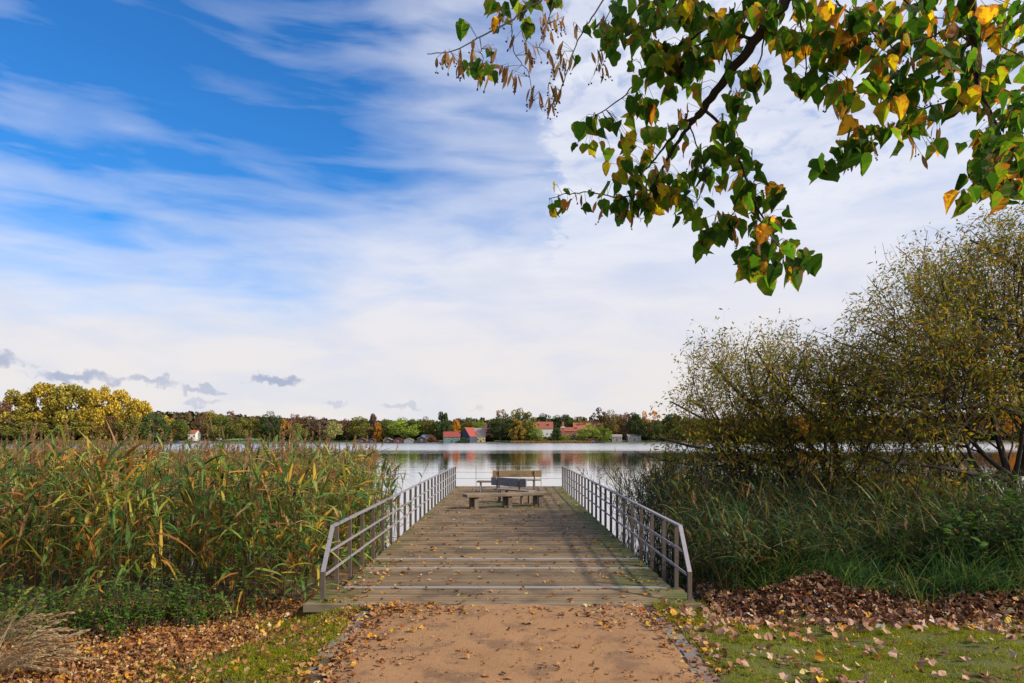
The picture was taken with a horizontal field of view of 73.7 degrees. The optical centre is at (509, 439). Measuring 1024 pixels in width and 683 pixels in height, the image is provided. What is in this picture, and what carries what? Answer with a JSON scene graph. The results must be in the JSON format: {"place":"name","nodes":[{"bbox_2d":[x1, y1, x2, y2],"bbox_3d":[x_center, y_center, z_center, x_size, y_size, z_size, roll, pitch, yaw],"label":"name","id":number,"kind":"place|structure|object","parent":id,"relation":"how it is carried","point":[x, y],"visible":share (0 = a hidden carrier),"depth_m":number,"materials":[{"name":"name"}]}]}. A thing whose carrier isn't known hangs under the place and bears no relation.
{"place":"outdoors","nodes":[
{"label":"outdoors","id":0,"kind":"place"},
{"bbox_2d":[91,599,368,682],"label":"lawn","id":1,"kind":"structure","parent":0,"point":[265,665],"depth_m":6.90,"materials":[{"name":"green plant"}]},
{"bbox_2d":[210,438,272,441],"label":"shore lawn","id":2,"kind":"structure","parent":0,"point":[241,439],"depth_m":552.33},
{"bbox_2d":[227,416,254,438],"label":"broadleaf tree","id":3,"kind":"object","parent":2,"relation":"on","point":[237,430],"visible":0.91,"depth_m":535.44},
{"bbox_2d":[245,417,261,438],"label":"broadleaf tree","id":4,"kind":"object","parent":2,"relation":"on","point":[254,421],"visible":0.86,"depth_m":542.05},
{"bbox_2d":[313,604,701,682],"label":"path","id":5,"kind":"structure","parent":0,"point":[488,629],"depth_m":6.99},
{"bbox_2d":[0,443,1023,587],"bbox_3d":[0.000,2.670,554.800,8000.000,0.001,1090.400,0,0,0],"label":"lake","id":6,"kind":"structure","parent":0,"point":[483,460],"depth_m":79.25,"materials":[{"name":"liquid"}]},
{"bbox_2d":[511,440,591,442],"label":"reed bed","id":7,"kind":"object","parent":6,"relation":"in","point":[544,441],"visible":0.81,"depth_m":519.51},
{"bbox_2d":[0,432,1023,682],"bbox_3d":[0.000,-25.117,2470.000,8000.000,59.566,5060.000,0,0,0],"label":"ground","id":8,"kind":"structure","parent":0,"point":[956,676],"depth_m":7.47,"materials":[{"name":"plant"}]},
{"bbox_2d":[0,399,17,438],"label":"broadleaf tree","id":9,"kind":"object","parent":8,"relation":"on","point":[6,407],"visible":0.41,"depth_m":416.20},
{"bbox_2d":[0,389,44,439],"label":"poplar tree","id":10,"kind":"object","parent":8,"relation":"on","point":[23,408],"visible":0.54,"depth_m":418.07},
{"bbox_2d":[0,414,46,439],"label":"broadleaf tree","id":11,"kind":"object","parent":8,"relation":"on","point":[13,431],"visible":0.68,"depth_m":407.98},
{"bbox_2d":[0,593,83,649],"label":"dry grass tuft","id":12,"kind":"object","parent":8,"relation":"on","point":[19,624],"visible":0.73,"depth_m":7.68,"materials":[{"name":"plant"}]},
{"bbox_2d":[16,382,73,439],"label":"poplar tree","id":13,"kind":"object","parent":8,"relation":"on","point":[37,390],"visible":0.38,"depth_m":419.91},
{"bbox_2d":[0,613,101,680],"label":"dry grass tuft","id":14,"kind":"object","parent":8,"relation":"on","point":[23,661],"visible":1,"depth_m":6.51,"materials":[{"name":"plant"}]},
{"bbox_2d":[33,415,89,439],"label":"broadleaf tree","id":15,"kind":"object","parent":8,"relation":"on","point":[46,430],"visible":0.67,"depth_m":409.60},
{"bbox_2d":[45,383,89,439],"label":"poplar tree","id":16,"kind":"object","parent":8,"relation":"on","point":[66,395],"visible":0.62,"depth_m":419.61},
{"bbox_2d":[0,440,147,443],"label":"reed bed","id":17,"kind":"object","parent":8,"relation":"on","point":[11,442],"visible":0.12,"depth_m":408.47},
{"bbox_2d":[74,420,102,439],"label":"broadleaf tree","id":18,"kind":"object","parent":8,"relation":"on","point":[87,424],"visible":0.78,"depth_m":413.50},
{"bbox_2d":[77,384,120,439],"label":"poplar tree","id":19,"kind":"object","parent":8,"relation":"on","point":[92,408],"visible":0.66,"depth_m":418.48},
{"bbox_2d":[98,416,119,436],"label":"bare tree","id":20,"kind":"object","parent":8,"relation":"on","point":[113,430],"visible":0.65,"depth_m":412.90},
{"bbox_2d":[100,389,132,440],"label":"poplar tree","id":21,"kind":"object","parent":8,"relation":"on","point":[114,403],"visible":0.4,"depth_m":423.73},
{"bbox_2d":[0,564,259,642],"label":"undergrowth","id":22,"kind":"object","parent":8,"relation":"on","point":[127,615],"visible":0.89,"depth_m":8.45,"materials":[{"name":"green plant"}]},
{"bbox_2d":[112,415,151,439],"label":"broadleaf tree","id":23,"kind":"object","parent":8,"relation":"on","point":[119,425],"visible":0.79,"depth_m":409.75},
{"bbox_2d":[120,398,152,440],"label":"poplar tree","id":24,"kind":"object","parent":8,"relation":"on","point":[137,408],"visible":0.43,"depth_m":420.76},
{"bbox_2d":[138,412,169,440],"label":"broadleaf tree","id":25,"kind":"object","parent":8,"relation":"on","point":[160,421],"visible":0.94,"depth_m":417.82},
{"bbox_2d":[156,415,177,437],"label":"broadleaf tree","id":26,"kind":"object","parent":8,"relation":"on","point":[168,422],"visible":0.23,"depth_m":534.34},
{"bbox_2d":[0,595,356,682],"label":"leaf litter","id":27,"kind":"object","parent":8,"relation":"on","point":[154,638],"visible":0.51,"depth_m":7.47,"materials":[{"name":"brown plant"}]},
{"bbox_2d":[168,419,191,440],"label":"broadleaf tree","id":28,"kind":"object","parent":8,"relation":"on","point":[180,430],"visible":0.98,"depth_m":523.86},
{"bbox_2d":[188,430,200,440],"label":"cottage","id":29,"kind":"structure","parent":8,"relation":"on","point":[195,435],"depth_m":530.53,"materials":[{"name":"white"}]},
{"bbox_2d":[191,412,207,431],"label":"bare tree","id":30,"kind":"object","parent":8,"relation":"on","point":[201,426],"visible":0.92,"depth_m":542.87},
{"bbox_2d":[202,410,224,435],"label":"broadleaf tree","id":31,"kind":"object","parent":8,"relation":"on","point":[209,415],"visible":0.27,"depth_m":568.82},
{"bbox_2d":[0,411,429,619],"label":"reed bed","id":32,"kind":"object","parent":8,"relation":"on","point":[66,501],"visible":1,"depth_m":10.53,"materials":[{"name":"green plant"}]},
{"bbox_2d":[205,415,237,437],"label":"broadleaf tree","id":33,"kind":"object","parent":8,"relation":"on","point":[217,421],"visible":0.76,"depth_m":535.77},
{"bbox_2d":[225,411,235,424],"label":"bare tree","id":34,"kind":"object","parent":8,"relation":"on","point":[227,413],"visible":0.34,"depth_m":559.93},
{"bbox_2d":[258,411,283,437],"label":"broadleaf tree","id":35,"kind":"object","parent":8,"relation":"on","point":[268,429],"visible":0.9,"depth_m":537.37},
{"bbox_2d":[278,420,290,434],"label":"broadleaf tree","id":36,"kind":"object","parent":8,"relation":"on","point":[283,427],"visible":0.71,"depth_m":543.72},
{"bbox_2d":[286,414,306,432],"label":"bare tree","id":37,"kind":"object","parent":8,"relation":"on","point":[297,416],"visible":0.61,"depth_m":548.67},
{"bbox_2d":[288,423,309,438],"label":"broadleaf tree","id":38,"kind":"object","parent":8,"relation":"on","point":[297,426],"visible":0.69,"depth_m":532.55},
{"bbox_2d":[300,415,318,433],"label":"bare tree","id":39,"kind":"object","parent":8,"relation":"on","point":[311,429],"visible":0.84,"depth_m":548.36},
{"bbox_2d":[311,417,326,433],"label":"bare tree","id":40,"kind":"object","parent":8,"relation":"on","point":[316,421],"visible":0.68,"depth_m":549.84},
{"bbox_2d":[322,421,342,438],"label":"broadleaf tree","id":41,"kind":"object","parent":8,"relation":"on","point":[331,432],"visible":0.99,"depth_m":531.30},
{"bbox_2d":[304,611,374,674],"bbox_3d":[-1.800,2.184,6.640,0.244,0.097,3.769,0,0,0],"label":"stone edging","id":42,"kind":"object","parent":8,"relation":"on","point":[335,642],"visible":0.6,"depth_m":7.19,"materials":[{"name":"grey stone"}]},
{"bbox_2d":[339,418,351,434],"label":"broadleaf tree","id":43,"kind":"object","parent":8,"relation":"on","point":[345,422],"visible":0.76,"depth_m":546.25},
{"bbox_2d":[346,416,372,437],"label":"broadleaf tree","id":44,"kind":"object","parent":8,"relation":"on","point":[355,423],"visible":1,"depth_m":539.72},
{"bbox_2d":[357,438,367,442],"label":"boathouse","id":45,"kind":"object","parent":8,"relation":"on","point":[361,440],"visible":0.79,"depth_m":521.00,"materials":[{"name":"grey"}]},
{"bbox_2d":[368,414,377,438],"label":"poplar tree","id":46,"kind":"object","parent":8,"relation":"on","point":[373,420],"visible":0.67,"depth_m":546.43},
{"bbox_2d":[372,423,383,440],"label":"poplar tree","id":47,"kind":"object","parent":8,"relation":"on","point":[376,428],"visible":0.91,"depth_m":538.05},
{"bbox_2d":[378,419,393,438],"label":"broadleaf tree","id":48,"kind":"object","parent":8,"relation":"on","point":[384,425],"visible":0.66,"depth_m":542.85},
{"bbox_2d":[383,438,392,442],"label":"boathouse","id":49,"kind":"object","parent":8,"relation":"on","point":[388,440],"visible":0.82,"depth_m":521.00,"materials":[{"name":"grey"}]},
{"bbox_2d":[393,438,402,442],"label":"boathouse","id":50,"kind":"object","parent":8,"relation":"on","point":[396,440],"visible":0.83,"depth_m":521.00,"materials":[{"name":"red"}]},
{"bbox_2d":[387,417,420,439],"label":"broadleaf tree","id":51,"kind":"object","parent":8,"relation":"on","point":[398,427],"visible":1,"depth_m":530.64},
{"bbox_2d":[404,438,413,442],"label":"boathouse","id":52,"kind":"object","parent":8,"relation":"on","point":[408,440],"visible":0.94,"depth_m":521.00,"materials":[{"name":"white"}]},
{"bbox_2d":[404,418,422,438],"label":"broadleaf tree","id":53,"kind":"object","parent":8,"relation":"on","point":[412,421],"visible":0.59,"depth_m":544.63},
{"bbox_2d":[416,436,426,442],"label":"boathouse","id":54,"kind":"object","parent":8,"relation":"on","point":[421,439],"visible":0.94,"depth_m":521.00,"materials":[{"name":"grey"}]},
{"bbox_2d":[417,416,433,435],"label":"broadleaf tree","id":55,"kind":"object","parent":8,"relation":"on","point":[424,431],"visible":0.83,"depth_m":544.72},
{"bbox_2d":[428,422,436,437],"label":"broadleaf tree","id":56,"kind":"object","parent":8,"relation":"on","point":[431,431],"visible":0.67,"depth_m":539.89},
{"bbox_2d":[427,434,439,441],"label":"waterside bush","id":57,"kind":"object","parent":8,"relation":"on","point":[432,437],"visible":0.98,"depth_m":531.33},
{"bbox_2d":[434,411,452,439],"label":"poplar tree","id":58,"kind":"object","parent":8,"relation":"on","point":[441,428],"visible":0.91,"depth_m":535.13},
{"bbox_2d":[443,432,460,442],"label":"long shed","id":59,"kind":"structure","parent":8,"relation":"on","point":[450,437],"depth_m":528.00,"materials":[{"name":"teal"}]},
{"bbox_2d":[451,419,460,431],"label":"poplar tree","id":60,"kind":"object","parent":8,"relation":"on","point":[456,426],"visible":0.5,"depth_m":541.02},
{"bbox_2d":[455,437,467,442],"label":"waterside bush","id":61,"kind":"object","parent":8,"relation":"on","point":[462,441],"visible":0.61,"depth_m":522.93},
{"bbox_2d":[460,421,474,430],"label":"broadleaf tree","id":62,"kind":"object","parent":8,"relation":"on","point":[468,424],"visible":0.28,"depth_m":575.79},
{"bbox_2d":[460,427,476,442],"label":"gabled house","id":63,"kind":"structure","parent":8,"relation":"on","point":[469,434],"depth_m":529.68,"materials":[{"name":"red"}]},
{"bbox_2d":[472,419,486,427],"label":"broadleaf tree","id":64,"kind":"object","parent":8,"relation":"on","point":[476,425],"visible":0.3,"depth_m":571.77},
{"bbox_2d":[474,428,485,441],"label":"house wing","id":65,"kind":"structure","parent":8,"relation":"on","point":[481,434],"depth_m":534.29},
{"bbox_2d":[486,415,513,438],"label":"broadleaf tree","id":66,"kind":"object","parent":8,"relation":"on","point":[508,425],"visible":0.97,"depth_m":532.50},
{"bbox_2d":[494,409,508,429],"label":"bare tree","id":67,"kind":"object","parent":8,"relation":"on","point":[502,412],"visible":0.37,"depth_m":541.99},
{"bbox_2d":[254,599,749,682],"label":"leaf litter","id":68,"kind":"object","parent":8,"relation":"on","point":[371,609],"visible":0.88,"depth_m":7.39,"materials":[{"name":"brown plant"}]},
{"bbox_2d":[303,466,701,611],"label":"pier","id":69,"kind":"structure","parent":8,"relation":"on","point":[537,588],"depth_m":12.12,"materials":[{"name":"wood"}]},
{"bbox_2d":[477,480,506,491],"bbox_3d":[-0.640,1.917,27.950,1.400,0.465,0.408,0,0,4],"label":"metal leg bench","id":70,"kind":"object","parent":69,"relation":"on","point":[483,481],"visible":0.56,"depth_m":27.83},
{"bbox_2d":[463,491,550,508],"bbox_3d":[-0.080,1.921,21.600,2.820,0.458,0.460,0,0,-22],"label":"backless bench","id":71,"kind":"object","parent":69,"relation":"on","point":[507,499],"visible":1,"depth_m":21.44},
{"bbox_2d":[332,486,682,603],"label":"leaf litter","id":72,"kind":"object","parent":69,"relation":"on","point":[491,590],"visible":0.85,"depth_m":11.81,"materials":[{"name":"brown plant"}]},
{"bbox_2d":[491,477,536,503],"bbox_3d":[0.103,1.720,23.114,1.620,0.860,0.609,0,0,44],"label":"slatted bench","id":73,"kind":"object","parent":69,"relation":"on","point":[513,482],"visible":0.87,"depth_m":22.92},
{"bbox_2d":[492,470,541,489],"bbox_3d":[0.289,1.720,28.819,2.060,0.860,0.609,0,0,-2],"label":"slatted bench","id":74,"kind":"object","parent":69,"relation":"on","point":[517,473],"visible":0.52,"depth_m":28.58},
{"bbox_2d":[0,433,1018,443],"bbox_3d":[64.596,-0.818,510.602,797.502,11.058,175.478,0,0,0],"label":"shore scrub","id":75,"kind":"object","parent":8,"relation":"on","point":[349,437],"visible":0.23,"depth_m":551.58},
{"bbox_2d":[508,420,526,440],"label":"poplar tree","id":76,"kind":"object","parent":8,"relation":"on","point":[513,434],"visible":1,"depth_m":528.90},
{"bbox_2d":[508,408,537,436],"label":"broadleaf tree","id":77,"kind":"object","parent":8,"relation":"on","point":[525,417],"visible":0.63,"depth_m":538.46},
{"bbox_2d":[40,410,1021,436],"bbox_3d":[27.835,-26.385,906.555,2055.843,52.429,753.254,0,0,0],"label":"distant wood","id":78,"kind":"object","parent":8,"relation":"on","point":[190,417],"visible":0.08,"depth_m":643.63,"materials":[{"name":"green plant"}]},
{"bbox_2d":[528,426,543,439],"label":"broadleaf tree","id":79,"kind":"object","parent":8,"relation":"on","point":[532,433],"visible":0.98,"depth_m":529.46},
{"bbox_2d":[533,420,552,440],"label":"manor house","id":80,"kind":"structure","parent":8,"relation":"on","point":[546,427],"depth_m":552.55,"materials":[{"name":"brick"}]},
{"bbox_2d":[529,413,558,428],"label":"broadleaf tree","id":81,"kind":"object","parent":8,"relation":"on","point":[541,417],"visible":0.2,"depth_m":594.59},
{"bbox_2d":[551,428,560,440],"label":"poplar tree","id":82,"kind":"object","parent":8,"relation":"on","point":[556,433],"visible":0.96,"depth_m":531.64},
{"bbox_2d":[550,414,572,427],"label":"broadleaf tree","id":83,"kind":"object","parent":8,"relation":"on","point":[566,418],"visible":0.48,"depth_m":599.64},
{"bbox_2d":[560,427,576,436],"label":"barn","id":84,"kind":"structure","parent":8,"relation":"on","point":[570,430],"depth_m":556.36,"materials":[{"name":"brick"}]},
{"bbox_2d":[564,432,581,442],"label":"waterside bush","id":85,"kind":"object","parent":8,"relation":"on","point":[570,437],"visible":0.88,"depth_m":527.43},
{"bbox_2d":[567,416,584,426],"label":"broadleaf tree","id":86,"kind":"object","parent":8,"relation":"on","point":[572,421],"visible":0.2,"depth_m":596.84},
{"bbox_2d":[572,421,599,433],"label":"long barn","id":87,"kind":"structure","parent":8,"relation":"on","point":[580,425],"depth_m":568.80,"materials":[{"name":"brick"}]},
{"bbox_2d":[578,424,599,439],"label":"broadleaf tree","id":88,"kind":"object","parent":8,"relation":"on","point":[585,436],"visible":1,"depth_m":524.88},
{"bbox_2d":[589,407,609,430],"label":"bare tree","id":89,"kind":"object","parent":8,"relation":"on","point":[594,419],"visible":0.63,"depth_m":555.47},
{"bbox_2d":[595,426,612,441],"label":"broadleaf tree","id":90,"kind":"object","parent":8,"relation":"on","point":[605,436],"visible":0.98,"depth_m":525.25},
{"bbox_2d":[600,409,623,434],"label":"broadleaf tree","id":91,"kind":"object","parent":8,"relation":"on","point":[615,423],"visible":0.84,"depth_m":547.90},
{"bbox_2d":[611,434,622,441],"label":"shore house","id":92,"kind":"structure","parent":8,"relation":"on","point":[616,438],"depth_m":536.00,"materials":[{"name":"white"}]},
{"bbox_2d":[616,413,633,433],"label":"bare tree","id":93,"kind":"object","parent":8,"relation":"on","point":[622,417],"visible":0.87,"depth_m":544.95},
{"bbox_2d":[626,434,641,441],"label":"shore house","id":94,"kind":"structure","parent":8,"relation":"on","point":[633,438],"depth_m":538.00,"materials":[{"name":"grey"}]},
{"bbox_2d":[625,412,644,434],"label":"broadleaf tree","id":95,"kind":"object","parent":8,"relation":"on","point":[637,421],"visible":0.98,"depth_m":541.49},
{"bbox_2d":[641,410,660,430],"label":"bare tree","id":96,"kind":"object","parent":8,"relation":"on","point":[645,417],"visible":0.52,"depth_m":546.27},
{"bbox_2d":[638,419,664,439],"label":"broadleaf tree","id":97,"kind":"object","parent":8,"relation":"on","point":[644,431],"visible":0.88,"depth_m":532.67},
{"bbox_2d":[662,413,685,438],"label":"broadleaf tree","id":98,"kind":"object","parent":8,"relation":"on","point":[669,416],"visible":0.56,"depth_m":536.76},
{"bbox_2d":[647,614,719,682],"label":"stone edging","id":99,"kind":"object","parent":8,"relation":"on","point":[690,655],"visible":0.62,"depth_m":6.79,"materials":[{"name":"grey stone"}]},
{"bbox_2d":[685,414,713,434],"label":"broadleaf tree","id":100,"kind":"object","parent":8,"relation":"on","point":[703,416],"visible":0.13,"depth_m":535.86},
{"bbox_2d":[430,0,1023,295],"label":"lime tree","id":101,"kind":"object","parent":8,"relation":"on","point":[994,170],"visible":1,"depth_m":3.04,"materials":[{"name":"green plant"}]},
{"bbox_2d":[576,445,1023,593],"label":"reed bed","id":102,"kind":"object","parent":8,"relation":"on","point":[736,520],"visible":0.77,"depth_m":11.87,"materials":[{"name":"green plant"}]},
{"bbox_2d":[786,411,814,440],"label":"broadleaf tree","id":103,"kind":"object","parent":8,"relation":"on","point":[803,423],"visible":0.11,"depth_m":538.20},
{"bbox_2d":[634,308,984,527],"bbox_3d":[6.635,-0.378,16.073,7.414,6.274,10.955,0,0,15],"label":"willow tree","id":104,"kind":"object","parent":8,"relation":"on","point":[753,405],"visible":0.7,"depth_m":15.64,"materials":[{"name":"green plant"}]},
{"bbox_2d":[649,597,1023,682],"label":"lawn","id":105,"kind":"structure","parent":8,"relation":"on","point":[765,629],"depth_m":7.14,"materials":[{"name":"green plant"}]},
{"bbox_2d":[659,598,1023,682],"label":"leaf litter","id":106,"kind":"object","parent":8,"relation":"on","point":[868,622],"visible":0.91,"depth_m":7.88,"materials":[{"name":"brown plant"}]},
{"bbox_2d":[661,523,1023,605],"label":"sedge bed","id":107,"kind":"object","parent":8,"relation":"on","point":[862,575],"visible":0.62,"depth_m":9.85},
{"bbox_2d":[680,565,1023,628],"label":"leaf litter","id":108,"kind":"object","parent":8,"relation":"on","point":[764,599],"visible":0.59,"depth_m":9.24,"materials":[{"name":"brown plant"}]},
{"bbox_2d":[859,417,895,436],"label":"broadleaf tree","id":109,"kind":"object","parent":8,"relation":"on","point":[880,429],"visible":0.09,"depth_m":544.38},
{"bbox_2d":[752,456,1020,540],"bbox_3d":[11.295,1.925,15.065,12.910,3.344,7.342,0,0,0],"label":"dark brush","id":110,"kind":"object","parent":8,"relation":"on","point":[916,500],"visible":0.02,"depth_m":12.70,"materials":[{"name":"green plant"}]},
{"bbox_2d":[788,200,1023,534],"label":"willow tree","id":111,"kind":"object","parent":8,"relation":"on","point":[955,351],"visible":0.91,"depth_m":13.87,"materials":[{"name":"green plant"}]},
{"bbox_2d":[908,415,945,438],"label":"broadleaf tree","id":112,"kind":"object","parent":8,"relation":"on","point":[933,430],"visible":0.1,"depth_m":538.58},
{"bbox_2d":[889,458,1023,576],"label":"leafy shrub","id":113,"kind":"object","parent":8,"relation":"on","point":[1009,494],"visible":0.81,"depth_m":10.11,"materials":[{"name":"green plant"}]},
{"bbox_2d":[952,409,988,441],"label":"broadleaf tree","id":114,"kind":"object","parent":8,"relation":"on","point":[980,428],"visible":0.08,"depth_m":539.34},
{"bbox_2d":[987,413,1020,441],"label":"broadleaf tree","id":115,"kind":"object","parent":8,"relation":"on","point":[1004,427],"visible":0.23,"depth_m":541.66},
{"bbox_2d":[0,0,1023,421],"label":"sky","id":116,"kind":"structure","parent":0,"point":[254,208],"materials":[{"name":"blue"}]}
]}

